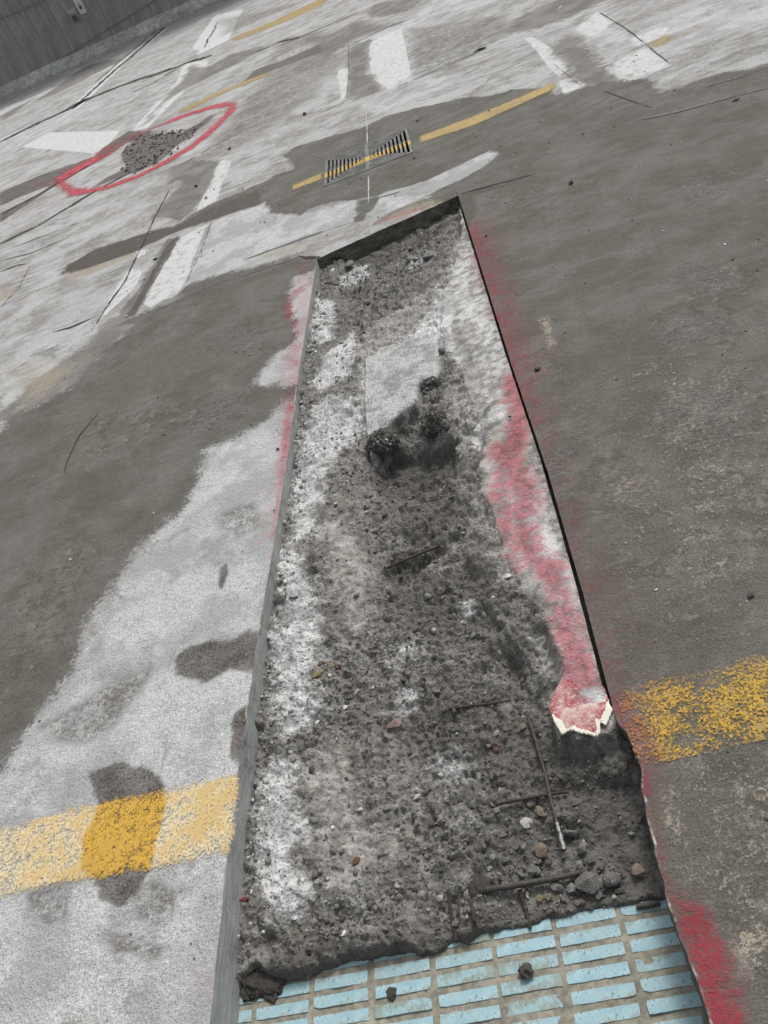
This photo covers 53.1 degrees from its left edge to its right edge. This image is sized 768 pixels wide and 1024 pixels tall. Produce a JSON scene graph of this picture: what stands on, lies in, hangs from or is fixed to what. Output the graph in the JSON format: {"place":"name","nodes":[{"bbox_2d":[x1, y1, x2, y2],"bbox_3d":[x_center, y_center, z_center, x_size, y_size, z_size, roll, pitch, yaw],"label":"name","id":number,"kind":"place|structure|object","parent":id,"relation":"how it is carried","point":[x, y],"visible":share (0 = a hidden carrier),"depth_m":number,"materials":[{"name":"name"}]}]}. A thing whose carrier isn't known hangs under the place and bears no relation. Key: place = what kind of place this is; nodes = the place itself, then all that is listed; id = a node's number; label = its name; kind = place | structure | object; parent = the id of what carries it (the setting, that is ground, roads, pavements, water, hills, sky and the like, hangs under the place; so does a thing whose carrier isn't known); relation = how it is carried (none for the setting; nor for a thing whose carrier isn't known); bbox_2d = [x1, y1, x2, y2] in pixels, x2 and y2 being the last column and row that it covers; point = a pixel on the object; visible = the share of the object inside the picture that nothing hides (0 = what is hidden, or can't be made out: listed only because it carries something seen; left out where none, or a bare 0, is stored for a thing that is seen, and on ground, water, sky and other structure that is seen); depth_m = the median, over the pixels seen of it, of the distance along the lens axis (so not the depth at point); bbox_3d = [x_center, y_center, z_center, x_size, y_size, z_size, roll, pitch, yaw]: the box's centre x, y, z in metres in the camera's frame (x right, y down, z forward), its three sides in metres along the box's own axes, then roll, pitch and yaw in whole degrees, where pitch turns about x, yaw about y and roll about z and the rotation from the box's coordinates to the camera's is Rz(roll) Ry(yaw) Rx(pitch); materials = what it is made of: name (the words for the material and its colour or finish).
{"place":"outdoors","nodes":[
{"label":"outdoors","id":0,"kind":"place"},
{"bbox_2d":[0,259,316,1023],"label":"deck slab","id":1,"kind":"structure","parent":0,"point":[172,717],"depth_m":2.51,"materials":[{"name":"concrete"}]},
{"bbox_2d":[64,412,98,471],"bbox_3d":[-1.464,-0.333,3.674,0.049,0.001,0.497,-14,39,14],"label":"crack","id":2,"kind":"object","parent":1,"relation":"on","point":[75,443],"visible":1,"depth_m":3.67,"materials":[{"name":"grey"}]},
{"bbox_2d":[0,773,238,897],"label":"painted line","id":3,"kind":"object","parent":1,"relation":"on","point":[102,843],"visible":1,"depth_m":1.88,"materials":[{"name":"yellow paint"}]},
{"bbox_2d":[213,270,314,976],"bbox_3d":[-0.372,-0.155,2.862,0.033,0.001,4.070,-16,38,12],"label":"chipped slab lip","id":4,"kind":"object","parent":1,"relation":"on","point":[266,582],"visible":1,"depth_m":2.44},
{"bbox_2d":[210,260,319,1023],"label":"cut slab face","id":5,"kind":"object","parent":1,"relation":"attached to","point":[226,1000],"visible":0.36,"depth_m":1.91},
{"bbox_2d":[0,0,767,401],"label":"deck slab","id":6,"kind":"structure","parent":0,"point":[280,144],"depth_m":6.42,"materials":[{"name":"concrete"}]},
{"bbox_2d":[1,237,67,260],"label":"deck joint","id":7,"kind":"object","parent":6,"relation":"on","point":[32,252],"visible":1,"depth_m":7.18,"materials":[{"name":"grey"}]},
{"bbox_2d":[0,223,74,252],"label":"deck joint","id":8,"kind":"object","parent":6,"relation":"on","point":[39,237],"visible":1,"depth_m":7.57,"materials":[{"name":"grey"}]},
{"bbox_2d":[0,158,100,214],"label":"crack","id":9,"kind":"object","parent":6,"relation":"on","point":[44,190],"visible":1,"depth_m":9.56,"materials":[{"name":"grey"}]},
{"bbox_2d":[1,175,124,243],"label":"crack","id":10,"kind":"object","parent":6,"relation":"on","point":[74,203],"visible":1,"depth_m":8.19,"materials":[{"name":"grey"}]},
{"bbox_2d":[0,0,188,85],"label":"concrete wall","id":11,"kind":"structure","parent":6,"relation":"on","point":[35,35],"depth_m":28.02,"materials":[{"name":"concrete"}]},
{"bbox_2d":[67,7,80,21],"bbox_3d":[-11.204,-17.939,27.723,0.300,0.390,0.200,-19,38,8],"label":"wall light","id":12,"kind":"object","parent":11,"relation":"attached to","point":[73,14],"visible":1,"depth_m":27.69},
{"bbox_2d":[73,0,86,14],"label":"wall sign","id":13,"kind":"object","parent":11,"relation":"attached to","point":[80,6],"visible":1,"depth_m":27.66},
{"bbox_2d":[0,55,211,141],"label":"crack","id":14,"kind":"object","parent":6,"relation":"on","point":[106,91],"visible":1,"depth_m":16.53,"materials":[{"name":"grey"}]},
{"bbox_2d":[0,0,220,99],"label":"kerb","id":15,"kind":"structure","parent":6,"relation":"on","point":[134,32],"depth_m":28.29,"materials":[{"name":"concrete"}]},
{"bbox_2d":[71,27,165,109],"bbox_3d":[-7.249,-12.871,21.808,0.310,0.001,14.165,-18,38,8],"label":"crack","id":16,"kind":"object","parent":6,"relation":"on","point":[149,40],"visible":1,"depth_m":20.93,"materials":[{"name":"grey"}]},
{"bbox_2d":[95,31,155,81],"bbox_3d":[-7.837,-14.359,23.906,0.210,0.001,10.860,-18,38,8],"label":"deck joint","id":17,"kind":"object","parent":6,"relation":"on","point":[124,57],"visible":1,"depth_m":22.77,"materials":[{"name":"grey"}]},
{"bbox_2d":[92,191,168,329],"bbox_3d":[-1.894,-2.078,5.991,0.073,0.001,2.951,-17,38,10],"label":"crack","id":18,"kind":"object","parent":6,"relation":"on","point":[109,302],"visible":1,"depth_m":5.61,"materials":[{"name":"grey"}]},
{"bbox_2d":[36,101,236,196],"bbox_3d":[-3.038,-4.340,9.315,3.210,0.001,3.535,-17,38,10],"label":"sprayed loop","id":19,"kind":"object","parent":6,"relation":"on","point":[67,174],"visible":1,"depth_m":9.12,"materials":[{"name":"paint"}]},
{"bbox_2d":[120,123,202,173],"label":"rubble crumbs","id":20,"kind":"object","parent":6,"relation":"on","point":[161,150],"visible":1,"depth_m":9.13,"materials":[{"name":"gravel"}]},
{"bbox_2d":[186,202,218,282],"bbox_3d":[-1.290,-1.991,5.556,0.025,0.001,1.699,-17,38,10],"label":"deck joint","id":21,"kind":"object","parent":6,"relation":"on","point":[203,242],"visible":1,"depth_m":5.56,"materials":[{"name":"grey"}]},
{"bbox_2d":[128,255,303,319],"bbox_3d":[-1.024,-1.379,4.679,1.207,0.001,0.077,-16,38,11],"label":"deck joint","id":22,"kind":"object","parent":6,"relation":"on","point":[226,280],"visible":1,"depth_m":4.68,"materials":[{"name":"grey"}]},
{"bbox_2d":[179,72,269,112],"bbox_3d":[-2.206,-5.802,10.603,1.440,0.001,0.630,-17,38,10],"label":"painted line","id":23,"kind":"object","parent":6,"relation":"on","point":[203,100],"visible":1,"depth_m":10.60,"materials":[{"name":"yellow paint"}]},
{"bbox_2d":[257,37,298,51],"bbox_3d":[-1.671,-7.660,12.525,0.956,0.001,0.315,4,46,32],"label":"crack","id":24,"kind":"object","parent":6,"relation":"on","point":[280,41],"visible":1,"depth_m":12.54,"materials":[{"name":"grey"}]},
{"bbox_2d":[233,0,327,40],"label":"painted line","id":25,"kind":"object","parent":6,"relation":"on","point":[282,19],"visible":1,"depth_m":15.26,"materials":[{"name":"yellow paint"}]},
{"bbox_2d":[244,220,357,259],"bbox_3d":[-0.524,-1.698,4.785,0.782,0.001,0.044,-14,39,14],"label":"deck joint","id":26,"kind":"object","parent":6,"relation":"on","point":[292,242],"visible":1,"depth_m":4.80,"materials":[{"name":"grey"}]},
{"bbox_2d":[292,173,321,189],"bbox_3d":[-0.571,-2.466,5.725,0.260,0.001,0.180,-17,38,10],"label":"painted line","id":27,"kind":"object","parent":6,"relation":"on","point":[315,179],"visible":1,"depth_m":5.72,"materials":[{"name":"yellow paint"}]},
{"bbox_2d":[299,256,319,258],"bbox_3d":[-0.451,-1.489,4.496,0.211,0.001,0.043,19,55,42],"label":"crack","id":28,"kind":"object","parent":6,"relation":"on","point":[308,257],"visible":1,"depth_m":4.48,"materials":[{"name":"grey"}]},
{"bbox_2d":[280,13,355,45],"bbox_3d":[-1.070,-7.625,12.153,1.422,0.001,0.183,-15,38,12],"label":"deck joint","id":29,"kind":"object","parent":6,"relation":"on","point":[317,29],"visible":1,"depth_m":12.15,"materials":[{"name":"grey"}]},
{"bbox_2d":[323,45,348,111],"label":"deck joint","id":30,"kind":"object","parent":6,"relation":"on","point":[348,79],"visible":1,"depth_m":8.16,"materials":[{"name":"grey"}]},
{"bbox_2d":[324,129,413,182],"bbox_3d":[-0.042,-2.444,5.826,0.676,0.500,0.685,-17,38,10],"label":"drain pit","id":31,"kind":"object","parent":6,"relation":"in","point":[407,146],"visible":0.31,"depth_m":5.97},
{"bbox_2d":[324,128,412,186],"bbox_3d":[-0.122,-2.617,5.681,0.672,0.032,0.681,-17,38,10],"label":"drain grate","id":32,"kind":"object","parent":31,"relation":"in","point":[363,158],"visible":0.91,"depth_m":5.66,"materials":[{"name":"metal"}]},
{"bbox_2d":[352,16,416,44],"bbox_3d":[-0.035,-6.170,9.848,1.007,0.001,0.244,-20,38,6],"label":"deck joint","id":33,"kind":"object","parent":6,"relation":"on","point":[380,30],"visible":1,"depth_m":9.86,"materials":[{"name":"grey"}]},
{"bbox_2d":[4,49,767,1010],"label":"grit","id":34,"kind":"object","parent":6,"relation":"on","point":[278,403],"visible":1,"depth_m":3.61,"materials":[{"name":"gravel"}]},
{"bbox_2d":[317,196,459,268],"bbox_3d":[0.070,-1.557,4.492,0.921,0.240,0.044,-24,37,1],"label":"cut slab face","id":35,"kind":"object","parent":6,"relation":"attached to","point":[374,242],"visible":0.39,"depth_m":4.45},
{"bbox_2d":[398,39,511,86],"bbox_3d":[0.630,-4.108,7.024,1.103,0.001,0.102,-19,38,8],"label":"deck joint","id":36,"kind":"object","parent":6,"relation":"on","point":[445,65],"visible":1,"depth_m":7.04,"materials":[{"name":"grey"}]},
{"bbox_2d":[418,82,555,142],"bbox_3d":[0.732,-2.812,5.422,1.020,0.001,0.315,-17,38,10],"label":"painted line","id":37,"kind":"object","parent":6,"relation":"on","point":[482,117],"visible":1,"depth_m":5.42,"materials":[{"name":"yellow paint"}]},
{"bbox_2d":[601,13,668,63],"bbox_3d":[1.831,-3.563,5.713,0.030,0.001,2.296,-15,38,13],"label":"crack","id":38,"kind":"object","parent":6,"relation":"on","point":[636,36],"visible":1,"depth_m":5.62,"materials":[{"name":"grey"}]},
{"bbox_2d":[648,33,671,46],"bbox_3d":[1.910,-3.251,5.297,0.180,0.001,0.270,-17,38,10],"label":"painted line","id":39,"kind":"object","parent":6,"relation":"on","point":[659,42],"visible":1,"depth_m":5.30,"materials":[{"name":"yellow paint"}]},
{"bbox_2d":[235,207,664,983],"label":"trench floor","id":40,"kind":"structure","parent":0,"point":[529,617],"depth_m":2.03,"materials":[{"name":"soil"}]},
{"bbox_2d":[272,589,286,606],"bbox_3d":[-0.325,0.272,2.400,0.070,0.045,0.031,-31,38,-9],"label":"stone","id":41,"kind":"object","parent":40,"relation":"on","point":[279,598],"visible":1,"depth_m":2.39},
{"bbox_2d":[242,281,334,970],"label":"crumbs","id":42,"kind":"object","parent":40,"relation":"on","point":[265,781],"visible":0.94,"depth_m":2.49,"materials":[{"name":"concrete"}]},
{"bbox_2d":[289,592,298,596],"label":"stone","id":43,"kind":"object","parent":40,"relation":"on","point":[294,594],"visible":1,"depth_m":2.40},
{"bbox_2d":[308,766,314,773],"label":"stone","id":44,"kind":"object","parent":40,"relation":"on","point":[311,770],"visible":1,"depth_m":1.90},
{"bbox_2d":[312,669,322,677],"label":"stone","id":45,"kind":"object","parent":40,"relation":"on","point":[317,673],"visible":1,"depth_m":2.13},
{"bbox_2d":[329,848,336,855],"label":"stone","id":46,"kind":"object","parent":40,"relation":"on","point":[332,851],"visible":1,"depth_m":1.73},
{"bbox_2d":[344,259,353,266],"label":"stone","id":47,"kind":"object","parent":40,"relation":"on","point":[349,263],"visible":1,"depth_m":4.34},
{"bbox_2d":[352,857,360,864],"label":"stone","id":48,"kind":"object","parent":40,"relation":"on","point":[356,860],"visible":1,"depth_m":1.70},
{"bbox_2d":[364,428,400,455],"bbox_3d":[-0.010,-0.265,2.877,0.130,0.094,0.129,-42,41,-22],"label":"concrete lump","id":49,"kind":"object","parent":40,"relation":"on","point":[380,441],"visible":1,"depth_m":2.85,"materials":[{"name":"concrete"}]},
{"bbox_2d":[387,717,401,728],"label":"stone","id":50,"kind":"object","parent":40,"relation":"on","point":[395,723],"visible":1,"depth_m":1.93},
{"bbox_2d":[397,835,403,841],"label":"stone","id":51,"kind":"object","parent":40,"relation":"on","point":[400,838],"visible":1,"depth_m":1.71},
{"bbox_2d":[385,545,439,568],"bbox_3d":[0.088,0.140,2.382,0.186,0.033,0.009,-17,38,10],"label":"rebar","id":52,"kind":"object","parent":40,"relation":"on","point":[415,555],"visible":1,"depth_m":2.38,"materials":[{"name":"metal"}]},
{"bbox_2d":[406,255,418,263],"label":"stone","id":53,"kind":"object","parent":40,"relation":"on","point":[410,258],"visible":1,"depth_m":4.07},
{"bbox_2d":[422,251,434,259],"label":"stone","id":54,"kind":"object","parent":40,"relation":"on","point":[428,255],"visible":1,"depth_m":3.97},
{"bbox_2d":[420,376,441,394],"bbox_3d":[0.189,-0.496,3.054,0.103,0.101,0.110,-17,38,10],"label":"concrete lump","id":55,"kind":"object","parent":40,"relation":"on","point":[429,384],"visible":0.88,"depth_m":3.02,"materials":[{"name":"concrete"}]},
{"bbox_2d":[419,409,448,438],"bbox_3d":[0.194,-0.328,2.834,0.132,0.127,0.126,-17,38,10],"label":"concrete lump","id":56,"kind":"object","parent":40,"relation":"on","point":[434,423],"visible":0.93,"depth_m":2.80,"materials":[{"name":"concrete"}]},
{"bbox_2d":[438,348,444,354],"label":"stone","id":57,"kind":"object","parent":40,"relation":"on","point":[441,351],"visible":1,"depth_m":3.14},
{"bbox_2d":[258,239,635,947],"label":"crumbs","id":58,"kind":"object","parent":40,"relation":"on","point":[472,727],"visible":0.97,"depth_m":1.89,"materials":[{"name":"gravel"}]},
{"bbox_2d":[446,890,457,940],"bbox_3d":[0.139,0.822,1.565,0.010,0.029,0.092,-17,38,10],"label":"rebar","id":59,"kind":"object","parent":40,"relation":"on","point":[451,914],"visible":1,"depth_m":1.56,"materials":[{"name":"metal"}]},
{"bbox_2d":[251,654,653,981],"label":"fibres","id":60,"kind":"object","parent":40,"relation":"on","point":[428,842],"visible":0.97,"depth_m":1.72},
{"bbox_2d":[452,920,458,927],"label":"stone","id":61,"kind":"object","parent":40,"relation":"on","point":[455,924],"visible":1,"depth_m":1.55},
{"bbox_2d":[468,898,475,921],"bbox_3d":[0.178,0.805,1.554,0.008,0.008,0.047,-20,38,6],"label":"rebar","id":62,"kind":"object","parent":40,"relation":"on","point":[472,910],"visible":1,"depth_m":1.55,"materials":[{"name":"metal"}]},
{"bbox_2d":[239,900,707,1023],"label":"tile bed","id":63,"kind":"object","parent":40,"relation":"on","point":[621,965],"visible":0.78,"depth_m":1.47,"materials":[{"name":"tile"}]},
{"bbox_2d":[239,969,284,1002],"bbox_3d":[-0.261,0.991,1.623,0.119,0.030,0.078,-10,40,18],"label":"mud clod","id":64,"kind":"object","parent":63,"relation":"on","point":[255,984],"visible":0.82,"depth_m":1.61,"materials":[{"name":"soil"}]},
{"bbox_2d":[386,987,396,1000],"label":"mud clod","id":65,"kind":"object","parent":63,"relation":"on","point":[391,993],"visible":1,"depth_m":1.52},
{"bbox_2d":[517,962,533,978],"bbox_3d":[0.269,0.874,1.461,0.031,0.025,0.028,-17,38,10],"label":"cinder lump","id":66,"kind":"object","parent":63,"relation":"on","point":[525,970],"visible":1,"depth_m":1.46,"materials":[{"name":"stone"}]},
{"bbox_2d":[465,873,491,898],"bbox_3d":[0.194,0.775,1.591,0.058,0.026,0.056,-17,38,10],"label":"mud clod","id":67,"kind":"object","parent":40,"relation":"on","point":[476,886],"visible":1,"depth_m":1.58,"materials":[{"name":"soil"}]},
{"bbox_2d":[448,698,515,709],"bbox_3d":[0.242,0.477,1.902,0.169,0.028,0.008,-16,38,12],"label":"rebar","id":68,"kind":"object","parent":40,"relation":"on","point":[475,705],"visible":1,"depth_m":1.90,"materials":[{"name":"metal"}]},
{"bbox_2d":[485,832,490,842],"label":"stone","id":69,"kind":"object","parent":40,"relation":"on","point":[487,836],"visible":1,"depth_m":1.64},
{"bbox_2d":[498,788,505,793],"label":"stone","id":70,"kind":"object","parent":40,"relation":"on","point":[501,790],"visible":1,"depth_m":1.72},
{"bbox_2d":[498,832,506,838],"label":"stone","id":71,"kind":"object","parent":40,"relation":"on","point":[503,835],"visible":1,"depth_m":1.66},
{"bbox_2d":[502,857,508,863],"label":"stone","id":72,"kind":"object","parent":40,"relation":"on","point":[505,860],"visible":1,"depth_m":1.60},
{"bbox_2d":[510,839,520,849],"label":"stone","id":73,"kind":"object","parent":40,"relation":"on","point":[514,844],"visible":1,"depth_m":1.62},
{"bbox_2d":[518,889,531,928],"bbox_3d":[0.283,0.796,1.542,0.008,0.024,0.072,-19,38,7],"label":"rebar","id":74,"kind":"object","parent":40,"relation":"on","point":[525,910],"visible":1,"depth_m":1.54,"materials":[{"name":"metal"}]},
{"bbox_2d":[520,817,532,828],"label":"stone","id":75,"kind":"object","parent":40,"relation":"on","point":[524,822],"visible":1,"depth_m":1.64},
{"bbox_2d":[496,790,568,805],"bbox_3d":[0.322,0.622,1.673,0.160,0.011,0.010,-16,38,12],"label":"rebar","id":76,"kind":"object","parent":40,"relation":"on","point":[531,797],"visible":1,"depth_m":1.67,"materials":[{"name":"metal"}]},
{"bbox_2d":[527,863,537,876],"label":"stone","id":77,"kind":"object","parent":40,"relation":"on","point":[532,871],"visible":1,"depth_m":1.57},
{"bbox_2d":[484,868,587,892],"bbox_3d":[0.308,0.749,1.558,0.212,0.029,0.016,-17,38,10],"label":"rebar","id":78,"kind":"object","parent":40,"relation":"on","point":[535,881],"visible":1,"depth_m":1.55,"materials":[{"name":"metal"}]},
{"bbox_2d":[535,806,544,815],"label":"stone","id":79,"kind":"object","parent":40,"relation":"on","point":[540,810],"visible":1,"depth_m":1.65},
{"bbox_2d":[536,894,543,901],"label":"stone","id":80,"kind":"object","parent":40,"relation":"on","point":[539,897],"visible":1,"depth_m":1.54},
{"bbox_2d":[534,843,548,857],"bbox_3d":[0.328,0.701,1.594,0.030,0.019,0.030,-24,37,2],"label":"stone","id":81,"kind":"object","parent":40,"relation":"on","point":[541,850],"visible":1,"depth_m":1.59,"materials":[{"name":"stone"}]},
{"bbox_2d":[525,711,566,850],"bbox_3d":[0.356,0.583,1.701,0.013,0.016,0.340,-18,38,8],"label":"rebar","id":82,"kind":"object","parent":40,"relation":"on","point":[552,805],"visible":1,"depth_m":1.69,"materials":[{"name":"metal"}]},
{"bbox_2d":[545,893,551,900],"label":"stone","id":83,"kind":"object","parent":40,"relation":"on","point":[548,896],"visible":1,"depth_m":1.54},
{"bbox_2d":[550,882,557,890],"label":"stone","id":84,"kind":"object","parent":40,"relation":"on","point":[553,885],"visible":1,"depth_m":1.55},
{"bbox_2d":[556,883,563,892],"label":"stone","id":85,"kind":"object","parent":40,"relation":"on","point":[559,888],"visible":1,"depth_m":1.54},
{"bbox_2d":[563,866,569,872],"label":"stone","id":86,"kind":"object","parent":40,"relation":"on","point":[566,869],"visible":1,"depth_m":1.56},
{"bbox_2d":[566,882,575,891],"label":"stone","id":87,"kind":"object","parent":40,"relation":"on","point":[571,887],"visible":1,"depth_m":1.53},
{"bbox_2d":[563,829,579,837],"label":"stone","id":88,"kind":"object","parent":40,"relation":"on","point":[570,833],"visible":1,"depth_m":1.60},
{"bbox_2d":[572,799,579,805],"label":"stone","id":89,"kind":"object","parent":40,"relation":"on","point":[575,802],"visible":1,"depth_m":1.64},
{"bbox_2d":[575,860,581,868],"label":"stone","id":90,"kind":"object","parent":40,"relation":"on","point":[578,864],"visible":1,"depth_m":1.56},
{"bbox_2d":[549,679,612,736],"bbox_3d":[0.439,0.438,1.718,0.133,0.018,0.168,-17,38,10],"label":"coating flap","id":91,"kind":"object","parent":40,"relation":"on","point":[568,712],"visible":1,"depth_m":1.70,"materials":[{"name":"paint"}]},
{"bbox_2d":[576,844,586,854],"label":"stone","id":92,"kind":"object","parent":40,"relation":"on","point":[581,849],"visible":1,"depth_m":1.57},
{"bbox_2d":[575,871,598,893],"bbox_3d":[0.403,0.739,1.526,0.047,0.036,0.044,-11,40,13],"label":"stone","id":93,"kind":"object","parent":40,"relation":"on","point":[586,882],"visible":1,"depth_m":1.52,"materials":[{"name":"stone"}]},
{"bbox_2d":[586,854,595,862],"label":"stone","id":94,"kind":"object","parent":40,"relation":"on","point":[591,857],"visible":1,"depth_m":1.56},
{"bbox_2d":[594,890,602,898],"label":"stone","id":95,"kind":"object","parent":40,"relation":"on","point":[598,894],"visible":1,"depth_m":1.51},
{"bbox_2d":[597,863,604,870],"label":"stone","id":96,"kind":"object","parent":40,"relation":"on","point":[600,866],"visible":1,"depth_m":1.55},
{"bbox_2d":[602,871,621,890],"bbox_3d":[0.476,0.726,1.517,0.095,0.039,0.036,-15,38,13],"label":"stone","id":97,"kind":"object","parent":40,"relation":"on","point":[610,879],"visible":1,"depth_m":1.51,"materials":[{"name":"stone"}]},
{"bbox_2d":[613,887,623,894],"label":"stone","id":98,"kind":"object","parent":40,"relation":"on","point":[618,890],"visible":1,"depth_m":1.50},
{"bbox_2d":[619,870,626,877],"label":"stone","id":99,"kind":"object","parent":40,"relation":"on","point":[624,873],"visible":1,"depth_m":1.53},
{"bbox_2d":[630,863,644,876],"bbox_3d":[0.501,0.709,1.518,0.026,0.021,0.026,-23,36,5],"label":"stone","id":100,"kind":"object","parent":40,"relation":"on","point":[637,870],"visible":1,"depth_m":1.51,"materials":[{"name":"stone"}]},
{"bbox_2d":[458,55,767,1023],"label":"deck slab","id":101,"kind":"structure","parent":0,"point":[674,285],"depth_m":2.34,"materials":[{"name":"concrete"}]},
{"bbox_2d":[460,174,532,193],"bbox_3d":[0.634,-1.849,4.328,0.453,0.001,0.022,-4,42,25],"label":"crack","id":102,"kind":"object","parent":101,"relation":"on","point":[496,183],"visible":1,"depth_m":4.33,"materials":[{"name":"grey"}]},
{"bbox_2d":[460,209,602,687],"bbox_3d":[0.481,-0.639,3.084,0.021,0.127,3.558,-16,38,11],"label":"cut slab face","id":103,"kind":"object","parent":101,"relation":"attached to","point":[563,540],"visible":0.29,"depth_m":1.97},
{"bbox_2d":[458,206,612,708],"bbox_3d":[0.490,-0.659,3.082,0.057,0.001,3.650,-16,38,11],"label":"saw cut bottom","id":104,"kind":"object","parent":103,"relation":"on","point":[588,622],"visible":0.14,"depth_m":2.21,"materials":[{"name":"concrete"}]},
{"bbox_2d":[459,199,709,1023],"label":"cut slab face","id":105,"kind":"object","parent":101,"relation":"attached to","point":[626,737],"visible":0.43,"depth_m":1.58},
{"bbox_2d":[638,756,712,1023],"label":"chipped slab lip","id":106,"kind":"object","parent":101,"relation":"on","point":[655,843],"visible":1,"depth_m":1.45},
{"bbox_2d":[616,654,767,765],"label":"painted line","id":107,"kind":"object","parent":101,"relation":"on","point":[760,726],"visible":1,"depth_m":1.61,"materials":[{"name":"yellow paint"}]},
{"bbox_2d":[640,88,765,119],"bbox_3d":[1.719,-2.206,4.157,0.643,0.001,0.049,-4,42,25],"label":"deck joint","id":108,"kind":"object","parent":101,"relation":"on","point":[694,106],"visible":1,"depth_m":4.17,"materials":[{"name":"grey"}]},
{"bbox_2d":[636,900,659,909],"bbox_3d":[0.508,0.756,1.479,0.045,0.014,0.013,-17,38,10],"label":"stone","id":109,"kind":"object","parent":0,"point":[651,904],"visible":1,"depth_m":1.48,"materials":[{"name":"stone"}]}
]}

